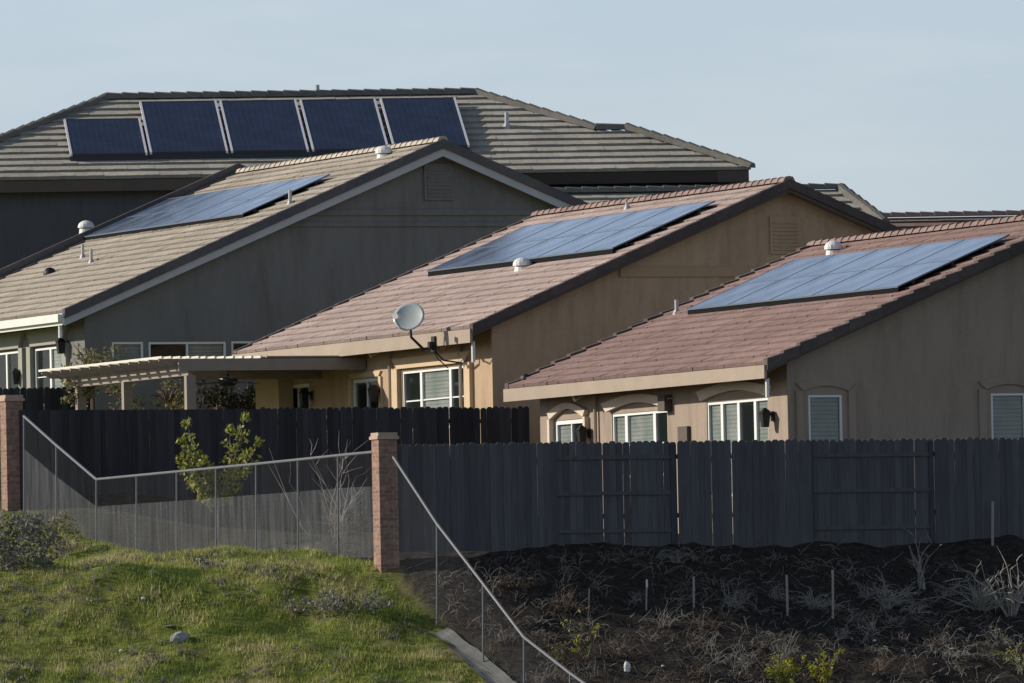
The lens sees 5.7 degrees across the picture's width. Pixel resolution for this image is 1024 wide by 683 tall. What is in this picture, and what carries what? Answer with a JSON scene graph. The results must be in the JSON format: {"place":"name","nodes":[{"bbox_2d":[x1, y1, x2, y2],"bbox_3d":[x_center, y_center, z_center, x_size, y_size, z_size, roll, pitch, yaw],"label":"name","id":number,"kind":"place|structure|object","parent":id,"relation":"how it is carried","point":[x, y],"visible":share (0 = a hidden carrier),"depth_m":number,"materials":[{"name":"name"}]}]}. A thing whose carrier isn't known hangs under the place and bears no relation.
{"place":"outdoors","nodes":[
{"label":"outdoors","id":0,"kind":"place"},
{"bbox_2d":[0,445,1023,682],"bbox_3d":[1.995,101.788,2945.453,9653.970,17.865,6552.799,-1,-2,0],"label":"ground","id":1,"kind":"structure","parent":0,"point":[276,521],"depth_m":197.23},
{"bbox_2d":[0,395,24,510],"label":"brick pillar","id":2,"kind":"structure","parent":1,"relation":"on","point":[11,406],"depth_m":218.07,"materials":[{"name":"brown brick"}]},
{"bbox_2d":[0,503,63,571],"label":"bush","id":3,"kind":"object","parent":1,"relation":"on","point":[10,552],"visible":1,"depth_m":198.90,"materials":[{"name":"grey plant"}]},
{"bbox_2d":[0,387,90,444],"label":"board fence","id":4,"kind":"object","parent":1,"relation":"on","point":[42,398],"visible":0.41,"depth_m":238.74,"materials":[{"name":"grey wood"}]},
{"bbox_2d":[39,511,92,557],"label":"bush","id":5,"kind":"object","parent":1,"relation":"on","point":[66,549],"visible":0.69,"depth_m":202.80,"materials":[{"name":"green plant"}]},
{"bbox_2d":[60,377,98,406],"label":"garden tree","id":6,"kind":"object","parent":1,"relation":"on","point":[88,391],"visible":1,"depth_m":236.57,"materials":[{"name":"green plant"}]},
{"bbox_2d":[59,342,127,409],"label":"garden tree","id":7,"kind":"object","parent":1,"relation":"on","point":[94,361],"visible":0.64,"depth_m":237.78,"materials":[{"name":"green plant"}]},
{"bbox_2d":[104,381,147,409],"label":"garden tree","id":8,"kind":"object","parent":1,"relation":"on","point":[118,395],"visible":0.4,"depth_m":239.43,"materials":[{"name":"green plant"}]},
{"bbox_2d":[149,378,184,409],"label":"garden tree","id":9,"kind":"object","parent":1,"relation":"on","point":[168,401],"visible":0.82,"depth_m":239.05,"materials":[{"name":"green plant"}]},
{"bbox_2d":[170,631,189,642],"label":"rock","id":10,"kind":"object","parent":1,"relation":"on","point":[179,637],"visible":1,"depth_m":194.57,"materials":[{"name":"grey stone"}]},
{"bbox_2d":[23,415,371,555],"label":"wire fence","id":11,"kind":"object","parent":1,"relation":"on","point":[175,471],"visible":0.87,"depth_m":208.12,"materials":[{"name":"grey"}]},
{"bbox_2d":[38,355,365,409],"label":"pergola","id":12,"kind":"object","parent":1,"relation":"on","point":[189,370],"visible":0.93,"depth_m":231.35,"materials":[{"name":"paint"}]},
{"bbox_2d":[196,371,258,386],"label":"ceiling fan","id":13,"kind":"object","parent":12,"relation":"hanging from","point":[227,381],"visible":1,"depth_m":230.78,"materials":[{"name":"black metal"}]},
{"bbox_2d":[193,554,225,569],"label":"bush","id":14,"kind":"object","parent":1,"relation":"on","point":[200,560],"visible":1,"depth_m":199.07,"materials":[{"name":"grey plant"}]},
{"bbox_2d":[175,411,264,538],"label":"young tree","id":15,"kind":"object","parent":1,"relation":"on","point":[199,484],"visible":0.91,"depth_m":214.93,"materials":[{"name":"green plant"}]},
{"bbox_2d":[196,380,247,408],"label":"garden tree","id":16,"kind":"object","parent":1,"relation":"on","point":[215,399],"visible":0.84,"depth_m":240.35,"materials":[{"name":"green plant"}]},
{"bbox_2d":[0,545,456,682],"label":"dry weeds","id":17,"kind":"object","parent":1,"relation":"on","point":[163,640],"visible":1,"depth_m":196.19,"materials":[{"name":"green plant"}]},
{"bbox_2d":[0,531,481,682],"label":"grass","id":18,"kind":"structure","parent":1,"relation":"on","point":[182,553],"depth_m":195.38,"materials":[{"name":"green plant"}]},
{"bbox_2d":[234,384,255,408],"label":"garden tree","id":19,"kind":"object","parent":1,"relation":"on","point":[251,400],"visible":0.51,"depth_m":240.79,"materials":[{"name":"green plant"}]},
{"bbox_2d":[19,406,529,509],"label":"board fence","id":20,"kind":"object","parent":1,"relation":"on","point":[128,439],"visible":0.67,"depth_m":219.94,"materials":[{"name":"grey wood"}]},
{"bbox_2d":[269,449,314,542],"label":"bare shrub","id":21,"kind":"object","parent":1,"relation":"on","point":[291,506],"visible":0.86,"depth_m":214.36,"materials":[{"name":"grey plant"}]},
{"bbox_2d":[0,136,586,409],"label":"house","id":22,"kind":"structure","parent":1,"relation":"on","point":[356,222],"depth_m":246.50,"materials":[{"name":"grey tile"}]},
{"bbox_2d":[0,351,17,388],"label":"window","id":23,"kind":"structure","parent":22,"relation":"in","point":[7,354],"depth_m":249.02,"materials":[{"name":"white plastic"}]},
{"bbox_2d":[35,346,61,388],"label":"window","id":24,"kind":"structure","parent":22,"relation":"in","point":[55,359],"depth_m":246.06,"materials":[{"name":"white plastic"}]},
{"bbox_2d":[112,342,142,360],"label":"window","id":25,"kind":"structure","parent":22,"relation":"in","point":[135,349],"depth_m":244.26,"materials":[{"name":"white plastic"}]},
{"bbox_2d":[148,341,225,356],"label":"window","id":26,"kind":"structure","parent":22,"relation":"in","point":[192,349],"depth_m":244.98,"materials":[{"name":"white plastic"}]},
{"bbox_2d":[83,174,329,239],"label":"solar array","id":27,"kind":"object","parent":22,"relation":"on","point":[214,206],"visible":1,"depth_m":253.12,"materials":[{"name":"blue glass"}]},
{"bbox_2d":[231,341,252,354],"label":"window","id":28,"kind":"structure","parent":22,"relation":"in","point":[232,342],"depth_m":245.22,"materials":[{"name":"white plastic"}]},
{"bbox_2d":[305,537,340,551],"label":"dry weed","id":29,"kind":"object","parent":1,"relation":"on","point":[323,548],"visible":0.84,"depth_m":202.05,"materials":[{"name":"grey plant"}]},
{"bbox_2d":[282,586,392,613],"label":"bush","id":30,"kind":"object","parent":1,"relation":"on","point":[336,600],"visible":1,"depth_m":195.75,"materials":[{"name":"grey plant"}]},
{"bbox_2d":[306,501,372,552],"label":"dry weed","id":31,"kind":"object","parent":1,"relation":"on","point":[344,540],"visible":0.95,"depth_m":203.47,"materials":[{"name":"grey plant"}]},
{"bbox_2d":[310,439,370,537],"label":"bare shrub","id":32,"kind":"object","parent":1,"relation":"on","point":[344,512],"visible":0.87,"depth_m":213.38,"materials":[{"name":"plant"}]},
{"bbox_2d":[369,432,398,572],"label":"brick pillar","id":33,"kind":"structure","parent":1,"relation":"on","point":[385,507],"depth_m":197.77,"materials":[{"name":"brown brick"}]},
{"bbox_2d":[0,85,889,268],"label":"house","id":34,"kind":"structure","parent":1,"relation":"on","point":[51,194],"depth_m":266.78,"materials":[{"name":"tile"}]},
{"bbox_2d":[64,118,147,160],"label":"solar module","id":35,"kind":"object","parent":34,"relation":"on","point":[114,139],"visible":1,"depth_m":267.25,"materials":[{"name":"blue glass"}]},
{"bbox_2d":[139,100,227,159],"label":"solar module","id":36,"kind":"object","parent":34,"relation":"on","point":[183,129],"visible":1,"depth_m":268.09,"materials":[{"name":"blue glass"}]},
{"bbox_2d":[219,99,308,157],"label":"solar module","id":37,"kind":"object","parent":34,"relation":"on","point":[264,128],"visible":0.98,"depth_m":268.31,"materials":[{"name":"blue glass"}]},
{"bbox_2d":[300,99,387,156],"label":"solar module","id":38,"kind":"object","parent":34,"relation":"on","point":[336,125],"visible":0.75,"depth_m":268.74,"materials":[{"name":"blue glass"}]},
{"bbox_2d":[380,97,469,149],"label":"solar module","id":39,"kind":"object","parent":34,"relation":"on","point":[409,119],"visible":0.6,"depth_m":269.27,"materials":[{"name":"blue glass"}]},
{"bbox_2d":[427,628,516,682],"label":"drainage path","id":40,"kind":"structure","parent":1,"relation":"on","point":[471,656],"depth_m":193.45,"materials":[{"name":"concrete"}]},
{"bbox_2d":[392,456,585,682],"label":"wire fence","id":41,"kind":"object","parent":1,"relation":"on","point":[523,636],"visible":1,"depth_m":193.25,"materials":[{"name":"grey"}]},
{"bbox_2d":[494,612,531,631],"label":"dead shrub","id":42,"kind":"object","parent":1,"relation":"on","point":[508,623],"visible":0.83,"depth_m":195.27,"materials":[{"name":"grey plant"}]},
{"bbox_2d":[503,574,544,589],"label":"dead shrub","id":43,"kind":"object","parent":1,"relation":"on","point":[524,583],"visible":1,"depth_m":197.19,"materials":[{"name":"plant"}]},
{"bbox_2d":[531,627,565,644],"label":"dead shrub","id":44,"kind":"object","parent":1,"relation":"on","point":[538,634],"visible":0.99,"depth_m":194.53,"materials":[{"name":"plant"}]},
{"bbox_2d":[542,634,575,663],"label":"weed","id":45,"kind":"object","parent":1,"relation":"on","point":[558,659],"visible":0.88,"depth_m":193.33,"materials":[{"name":"green plant"}]},
{"bbox_2d":[232,176,900,446],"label":"house","id":46,"kind":"structure","parent":1,"relation":"on","point":[494,330],"depth_m":226.87,"materials":[{"name":"beige tile"}]},
{"bbox_2d":[293,384,308,407],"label":"window","id":47,"kind":"structure","parent":46,"relation":"in","point":[299,386],"depth_m":235.37,"materials":[{"name":"white plastic"}]},
{"bbox_2d":[353,378,377,408],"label":"patio door","id":48,"kind":"structure","parent":46,"relation":"in","point":[355,386],"depth_m":231.72,"materials":[{"name":"white plastic"}]},
{"bbox_2d":[392,302,461,367],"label":"satellite dish","id":49,"kind":"object","parent":46,"relation":"attached to","point":[408,316],"visible":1,"depth_m":225.16,"materials":[{"name":"grey metal"}]},
{"bbox_2d":[403,366,463,427],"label":"window","id":50,"kind":"structure","parent":46,"relation":"in","point":[436,384],"depth_m":227.57,"materials":[{"name":"white plastic"}]},
{"bbox_2d":[427,201,714,276],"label":"solar array","id":51,"kind":"object","parent":46,"relation":"on","point":[574,238],"visible":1,"depth_m":231.79,"materials":[{"name":"blue glass"}]},
{"bbox_2d":[540,574,597,612],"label":"dead shrub","id":52,"kind":"object","parent":1,"relation":"on","point":[566,608],"visible":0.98,"depth_m":196.51,"materials":[{"name":"plant"}]},
{"bbox_2d":[560,609,600,660],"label":"weed","id":53,"kind":"object","parent":1,"relation":"on","point":[579,649],"visible":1,"depth_m":193.55,"materials":[{"name":"yellow plant"}]},
{"bbox_2d":[588,589,589,615],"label":"stake","id":54,"kind":"object","parent":1,"relation":"on","point":[589,601],"visible":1,"depth_m":196.48,"materials":[{"name":"grey wood"}]},
{"bbox_2d":[599,633,638,658],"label":"dead shrub","id":55,"kind":"object","parent":1,"relation":"on","point":[611,652],"visible":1,"depth_m":193.78,"materials":[{"name":"plant"}]},
{"bbox_2d":[624,661,630,671],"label":"paper scrap","id":56,"kind":"object","parent":1,"relation":"on","point":[627,666],"visible":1,"depth_m":193.02,"materials":[{"name":"white paper"}]},
{"bbox_2d":[621,591,645,607],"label":"dead shrub","id":57,"kind":"object","parent":1,"relation":"on","point":[635,596],"visible":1,"depth_m":197.45,"materials":[{"name":"plant"}]},
{"bbox_2d":[645,579,647,609],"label":"stake","id":58,"kind":"object","parent":1,"relation":"on","point":[646,594],"visible":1,"depth_m":197.23,"materials":[{"name":"grey wood"}]},
{"bbox_2d":[644,604,691,627],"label":"dead shrub","id":59,"kind":"object","parent":1,"relation":"on","point":[668,619],"visible":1,"depth_m":196.18,"materials":[{"name":"plant"}]},
{"bbox_2d":[693,577,694,606],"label":"stake","id":60,"kind":"object","parent":1,"relation":"on","point":[693,591],"visible":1,"depth_m":197.58,"materials":[{"name":"grey wood"}]},
{"bbox_2d":[684,660,711,675],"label":"dead shrub","id":61,"kind":"object","parent":1,"relation":"on","point":[702,671],"visible":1,"depth_m":193.01,"materials":[{"name":"plant"}]},
{"bbox_2d":[397,437,1023,551],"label":"board fence","id":62,"kind":"object","parent":1,"relation":"on","point":[850,491],"visible":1,"depth_m":200.59,"materials":[{"name":"grey wood"}]},
{"bbox_2d":[699,616,723,629],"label":"dead shrub","id":63,"kind":"object","parent":1,"relation":"on","point":[712,624],"visible":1,"depth_m":196.28,"materials":[{"name":"brown plant"}]},
{"bbox_2d":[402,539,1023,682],"bbox_3d":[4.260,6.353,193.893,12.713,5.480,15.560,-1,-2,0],"label":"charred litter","id":64,"kind":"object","parent":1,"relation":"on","point":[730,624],"visible":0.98,"depth_m":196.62,"materials":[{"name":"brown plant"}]},
{"bbox_2d":[419,544,1023,682],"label":"dead brush","id":65,"kind":"object","parent":1,"relation":"on","point":[713,642],"visible":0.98,"depth_m":196.73,"materials":[{"name":"grey plant"}]},
{"bbox_2d":[710,576,756,611],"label":"dead shrub","id":66,"kind":"object","parent":1,"relation":"on","point":[735,604],"visible":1,"depth_m":197.80,"materials":[{"name":"grey plant"}]},
{"bbox_2d":[730,644,773,666],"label":"dead shrub","id":67,"kind":"object","parent":1,"relation":"on","point":[739,662],"visible":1,"depth_m":194.56,"materials":[{"name":"brown plant"}]},
{"bbox_2d":[503,215,1023,534],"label":"house","id":68,"kind":"structure","parent":1,"relation":"on","point":[936,354],"depth_m":207.54,"materials":[{"name":"beige tile"}]},
{"bbox_2d":[556,419,581,443],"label":"window","id":69,"kind":"structure","parent":68,"relation":"in","point":[565,429],"depth_m":216.72,"materials":[{"name":"white plastic"}]},
{"bbox_2d":[613,410,667,474],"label":"window","id":70,"kind":"structure","parent":68,"relation":"in","point":[635,426],"depth_m":213.16,"materials":[{"name":"white plastic"}]},
{"bbox_2d":[708,398,768,479],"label":"patio door","id":71,"kind":"structure","parent":68,"relation":"in","point":[725,418],"depth_m":208.52,"materials":[{"name":"white plastic"}]},
{"bbox_2d":[808,395,842,441],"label":"window","id":72,"kind":"structure","parent":68,"relation":"in","point":[823,410],"depth_m":206.04,"materials":[{"name":"white plastic"}]},
{"bbox_2d":[686,234,1009,314],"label":"solar array","id":73,"kind":"object","parent":68,"relation":"on","point":[856,274],"visible":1,"depth_m":212.65,"materials":[{"name":"blue glass"}]},
{"bbox_2d":[991,393,1023,463],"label":"window","id":74,"kind":"structure","parent":68,"relation":"in","point":[1007,410],"depth_m":207.56,"materials":[{"name":"white plastic"}]},
{"bbox_2d":[754,583,790,601],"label":"dead shrub","id":75,"kind":"object","parent":1,"relation":"on","point":[774,596],"visible":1,"depth_m":198.67,"materials":[{"name":"grey plant"}]},
{"bbox_2d":[759,635,798,663],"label":"weed","id":76,"kind":"object","parent":1,"relation":"on","point":[788,653],"visible":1,"depth_m":194.59,"materials":[{"name":"grey plant"}]},
{"bbox_2d":[785,575,788,615],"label":"stake","id":77,"kind":"object","parent":1,"relation":"on","point":[787,604],"visible":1,"depth_m":197.77,"materials":[{"name":"grey wood"}]},
{"bbox_2d":[763,651,820,682],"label":"weed","id":78,"kind":"object","parent":1,"relation":"on","point":[787,670],"visible":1,"depth_m":193.36,"materials":[{"name":"yellow plant"}]},
{"bbox_2d":[785,586,857,610],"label":"dead shrub","id":79,"kind":"object","parent":1,"relation":"on","point":[823,605],"visible":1,"depth_m":198.57,"materials":[{"name":"grey plant"}]},
{"bbox_2d":[802,648,844,682],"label":"weed","id":80,"kind":"object","parent":1,"relation":"on","point":[826,671],"visible":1,"depth_m":193.83,"materials":[{"name":"yellow plant"}]},
{"bbox_2d":[832,570,833,617],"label":"stake","id":81,"kind":"object","parent":1,"relation":"on","point":[832,593],"visible":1,"depth_m":197.82,"materials":[{"name":"grey wood"}]},
{"bbox_2d":[826,623,856,639],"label":"dead shrub","id":82,"kind":"object","parent":1,"relation":"on","point":[842,635],"visible":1,"depth_m":196.69,"materials":[{"name":"plant"}]},
{"bbox_2d":[849,579,876,599],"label":"dead shrub","id":83,"kind":"object","parent":1,"relation":"on","point":[863,594],"visible":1,"depth_m":199.39,"materials":[{"name":"grey plant"}]},
{"bbox_2d":[861,650,903,675],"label":"dead shrub","id":84,"kind":"object","parent":1,"relation":"on","point":[880,670],"visible":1,"depth_m":194.38,"materials":[{"name":"brown plant"}]},
{"bbox_2d":[863,565,927,608],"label":"dead shrub","id":85,"kind":"object","parent":1,"relation":"on","point":[894,602],"visible":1,"depth_m":199.15,"materials":[{"name":"plant"}]},
{"bbox_2d":[898,598,935,617],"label":"dead shrub","id":86,"kind":"object","parent":1,"relation":"on","point":[918,608],"visible":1,"depth_m":198.81,"materials":[{"name":"grey plant"}]},
{"bbox_2d":[901,528,941,589],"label":"dead shrub","id":87,"kind":"object","parent":1,"relation":"on","point":[920,577],"visible":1,"depth_m":200.14,"materials":[{"name":"grey plant"}]},
{"bbox_2d":[928,581,969,605],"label":"dead shrub","id":88,"kind":"object","parent":1,"relation":"on","point":[944,593],"visible":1,"depth_m":199.90,"materials":[{"name":"plant"}]},
{"bbox_2d":[882,210,1023,228],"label":"house","id":89,"kind":"structure","parent":1,"relation":"on","point":[934,218],"depth_m":300.08,"materials":[{"name":"brown tile"}]},
{"bbox_2d":[936,643,972,660],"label":"dead shrub","id":90,"kind":"object","parent":1,"relation":"on","point":[958,653],"visible":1,"depth_m":195.92,"materials":[{"name":"plant"}]},
{"bbox_2d":[919,560,1022,616],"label":"dead shrub","id":91,"kind":"object","parent":1,"relation":"on","point":[978,601],"visible":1,"depth_m":199.16,"materials":[{"name":"grey plant"}]},
{"bbox_2d":[991,501,993,545],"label":"stake","id":92,"kind":"object","parent":1,"relation":"on","point":[992,522],"visible":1,"depth_m":202.51,"materials":[{"name":"grey wood"}]},
{"bbox_2d":[973,547,1023,616],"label":"dead shrub","id":93,"kind":"object","parent":1,"relation":"on","point":[1011,608],"visible":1,"depth_m":199.00,"materials":[{"name":"grey plant"}]},
{"bbox_2d":[979,619,1021,642],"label":"dead shrub","id":94,"kind":"object","parent":1,"relation":"on","point":[1000,637],"visible":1,"depth_m":197.47,"materials":[{"name":"grey plant"}]},
{"bbox_2d":[994,633,1023,674],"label":"weed","id":95,"kind":"object","parent":1,"relation":"on","point":[1016,659],"visible":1,"depth_m":195.47,"materials":[{"name":"green plant"}]},
{"bbox_2d":[0,0,1023,217],"label":"sky","id":96,"kind":"structure","parent":0,"point":[908,105],"materials":[{"name":"blue"}]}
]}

